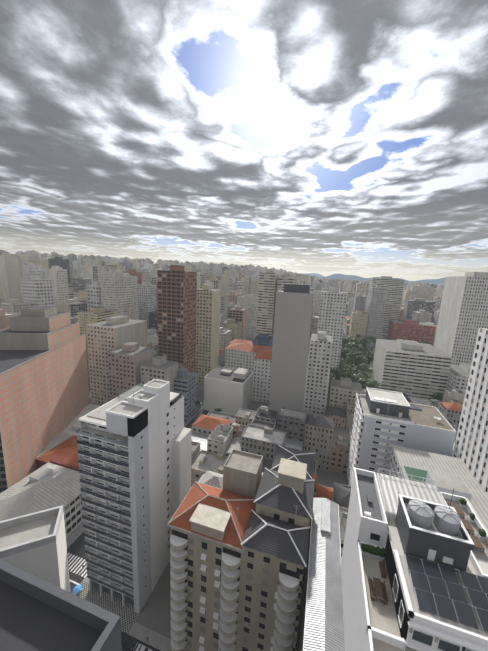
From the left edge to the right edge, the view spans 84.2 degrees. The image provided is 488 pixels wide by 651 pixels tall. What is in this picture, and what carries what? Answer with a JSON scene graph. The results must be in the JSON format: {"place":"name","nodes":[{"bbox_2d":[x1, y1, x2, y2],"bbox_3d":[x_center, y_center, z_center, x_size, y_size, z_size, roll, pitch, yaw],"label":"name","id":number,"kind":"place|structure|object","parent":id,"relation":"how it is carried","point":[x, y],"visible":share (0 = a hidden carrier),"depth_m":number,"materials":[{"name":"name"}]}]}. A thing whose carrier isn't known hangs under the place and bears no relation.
{"place":"outdoors","nodes":[
{"label":"outdoors","id":0,"kind":"place"},
{"bbox_2d":[0,559,121,650],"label":"building","id":1,"kind":"structure","parent":0,"point":[38,614],"depth_m":15.44,"materials":[{"name":"grey paint"}]},
{"bbox_2d":[121,635,134,650],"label":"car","id":2,"kind":"object","parent":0,"point":[128,643],"visible":0.81,"depth_m":73.02,"materials":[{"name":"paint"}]},
{"bbox_2d":[88,328,374,650],"bbox_3d":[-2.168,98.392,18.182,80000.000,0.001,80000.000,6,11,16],"label":"ground","id":3,"kind":"structure","parent":0,"point":[155,614],"depth_m":87.14,"materials":[{"name":"grey asphalt"}]},
{"bbox_2d":[0,505,70,592],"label":"white building","id":4,"kind":"structure","parent":3,"relation":"on","point":[34,544],"depth_m":42.79,"materials":[{"name":"concrete"}]},
{"bbox_2d":[0,462,82,536],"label":"building","id":5,"kind":"structure","parent":3,"relation":"on","point":[48,485],"depth_m":103.03,"materials":[{"name":"paint"}]},
{"bbox_2d":[0,307,89,492],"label":"building","id":6,"kind":"structure","parent":3,"relation":"on","point":[44,394],"depth_m":134.61,"materials":[{"name":"brick"}]},
{"bbox_2d":[36,404,99,470],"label":"low building roofs","id":7,"kind":"structure","parent":3,"relation":"on","point":[60,449],"depth_m":130.99,"materials":[{"name":"orange tile"}]},
{"bbox_2d":[66,416,194,650],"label":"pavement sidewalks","id":8,"kind":"structure","parent":3,"relation":"on","point":[128,615],"depth_m":80.70,"materials":[{"name":"concrete"}]},
{"bbox_2d":[73,585,81,592],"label":"umbrella","id":9,"kind":"object","parent":8,"relation":"on","point":[77,589],"visible":1,"depth_m":83.83,"materials":[{"name":"blue fabric"}]},
{"bbox_2d":[76,379,191,613],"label":"high-rise building","id":10,"kind":"structure","parent":3,"relation":"on","point":[134,451],"depth_m":79.05,"materials":[{"name":"grey paint"}]},
{"bbox_2d":[67,407,209,650],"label":"street","id":11,"kind":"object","parent":3,"relation":"on","point":[76,554],"visible":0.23,"depth_m":93.07,"materials":[{"name":"grey asphalt"}]},
{"bbox_2d":[136,644,151,650],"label":"car","id":12,"kind":"object","parent":11,"relation":"on","point":[140,647],"visible":1,"depth_m":71.99,"materials":[{"name":"paint"}]},
{"bbox_2d":[195,399,221,411],"bbox_3d":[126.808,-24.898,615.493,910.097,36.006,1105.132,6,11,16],"label":"street trees","id":13,"kind":"object","parent":3,"relation":"on","point":[199,402],"depth_m":190.43,"materials":[{"name":"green plant"}]},
{"bbox_2d":[0,250,443,376],"bbox_3d":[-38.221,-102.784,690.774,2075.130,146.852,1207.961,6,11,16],"label":"city buildings","id":14,"kind":"structure","parent":3,"relation":"on","point":[127,288],"depth_m":417.73,"materials":[{"name":"beige concrete"}]},
{"bbox_2d":[5,250,443,288],"bbox_3d":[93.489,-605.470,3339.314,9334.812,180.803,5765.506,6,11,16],"label":"city buildings","id":15,"kind":"structure","parent":3,"relation":"on","point":[214,268],"depth_m":1428.28,"materials":[{"name":"grey concrete"}]},
{"bbox_2d":[204,366,252,414],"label":"white building","id":16,"kind":"structure","parent":3,"relation":"on","point":[228,390],"depth_m":197.23,"materials":[{"name":"concrete"}]},
{"bbox_2d":[167,449,299,650],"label":"apartment building","id":17,"kind":"structure","parent":3,"relation":"on","point":[208,522],"depth_m":65.70,"materials":[{"name":"concrete"}]},
{"bbox_2d":[225,333,272,402],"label":"building","id":18,"kind":"structure","parent":3,"relation":"on","point":[254,355],"depth_m":254.43,"materials":[{"name":"tile"}]},
{"bbox_2d":[19,256,487,422],"bbox_3d":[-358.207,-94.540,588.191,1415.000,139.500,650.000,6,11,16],"label":"high-rise buildings","id":19,"kind":"structure","parent":3,"relation":"on","point":[184,362],"depth_m":226.17,"materials":[{"name":"grey concrete"}]},
{"bbox_2d":[238,445,314,650],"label":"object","id":20,"kind":"structure","parent":3,"relation":"on","point":[275,537],"depth_m":63.37,"materials":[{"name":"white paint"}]},
{"bbox_2d":[268,283,313,410],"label":"grey building","id":21,"kind":"structure","parent":3,"relation":"on","point":[292,323],"depth_m":174.11,"materials":[{"name":"paint"}]},
{"bbox_2d":[299,498,344,650],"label":"building","id":22,"kind":"structure","parent":3,"relation":"on","point":[322,625],"depth_m":55.30,"materials":[{"name":"white paint"}]},
{"bbox_2d":[191,388,465,560],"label":"low-rise buildings","id":23,"kind":"structure","parent":3,"relation":"on","point":[218,437],"depth_m":141.71,"materials":[{"name":"grey concrete"}]},
{"bbox_2d":[347,387,455,485],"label":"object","id":24,"kind":"structure","parent":3,"relation":"on","point":[384,421],"depth_m":112.04,"materials":[{"name":"concrete"}]},
{"bbox_2d":[341,467,487,650],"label":"building","id":25,"kind":"structure","parent":3,"relation":"on","point":[414,569],"depth_m":37.19,"materials":[{"name":"paint"}]},
{"bbox_2d":[388,445,487,528],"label":"building roof","id":26,"kind":"structure","parent":3,"relation":"on","point":[449,474],"depth_m":87.50,"materials":[{"name":"paint"}]},
{"bbox_2d":[0,0,487,280],"label":"sky","id":27,"kind":"structure","parent":0,"point":[326,138],"materials":[{"name":"grey"}]},
{"bbox_2d":[299,273,325,276],"bbox_3d":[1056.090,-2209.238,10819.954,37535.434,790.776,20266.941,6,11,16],"label":"hills","id":28,"kind":"structure","parent":0,"point":[316,274],"depth_m":19961.73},
{"bbox_2d":[327,345,374,399],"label":"park ground","id":29,"kind":"structure","parent":0,"point":[368,374],"depth_m":317.46,"materials":[{"name":"green plant"}]},
{"bbox_2d":[329,333,443,400],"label":"park trees","id":30,"kind":"object","parent":29,"relation":"on","point":[353,348],"visible":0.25,"depth_m":295.14,"materials":[{"name":"green plant"}]},
{"bbox_2d":[320,274,445,283],"bbox_3d":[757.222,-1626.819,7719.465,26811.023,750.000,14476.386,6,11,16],"label":"hills","id":31,"kind":"structure","parent":0,"point":[353,277],"depth_m":13493.53,"materials":[{"name":"blue"}]},
{"bbox_2d":[452,328,487,492],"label":"high-rise building","id":32,"kind":"structure","parent":0,"point":[471,447],"depth_m":89.29,"materials":[{"name":"concrete"}]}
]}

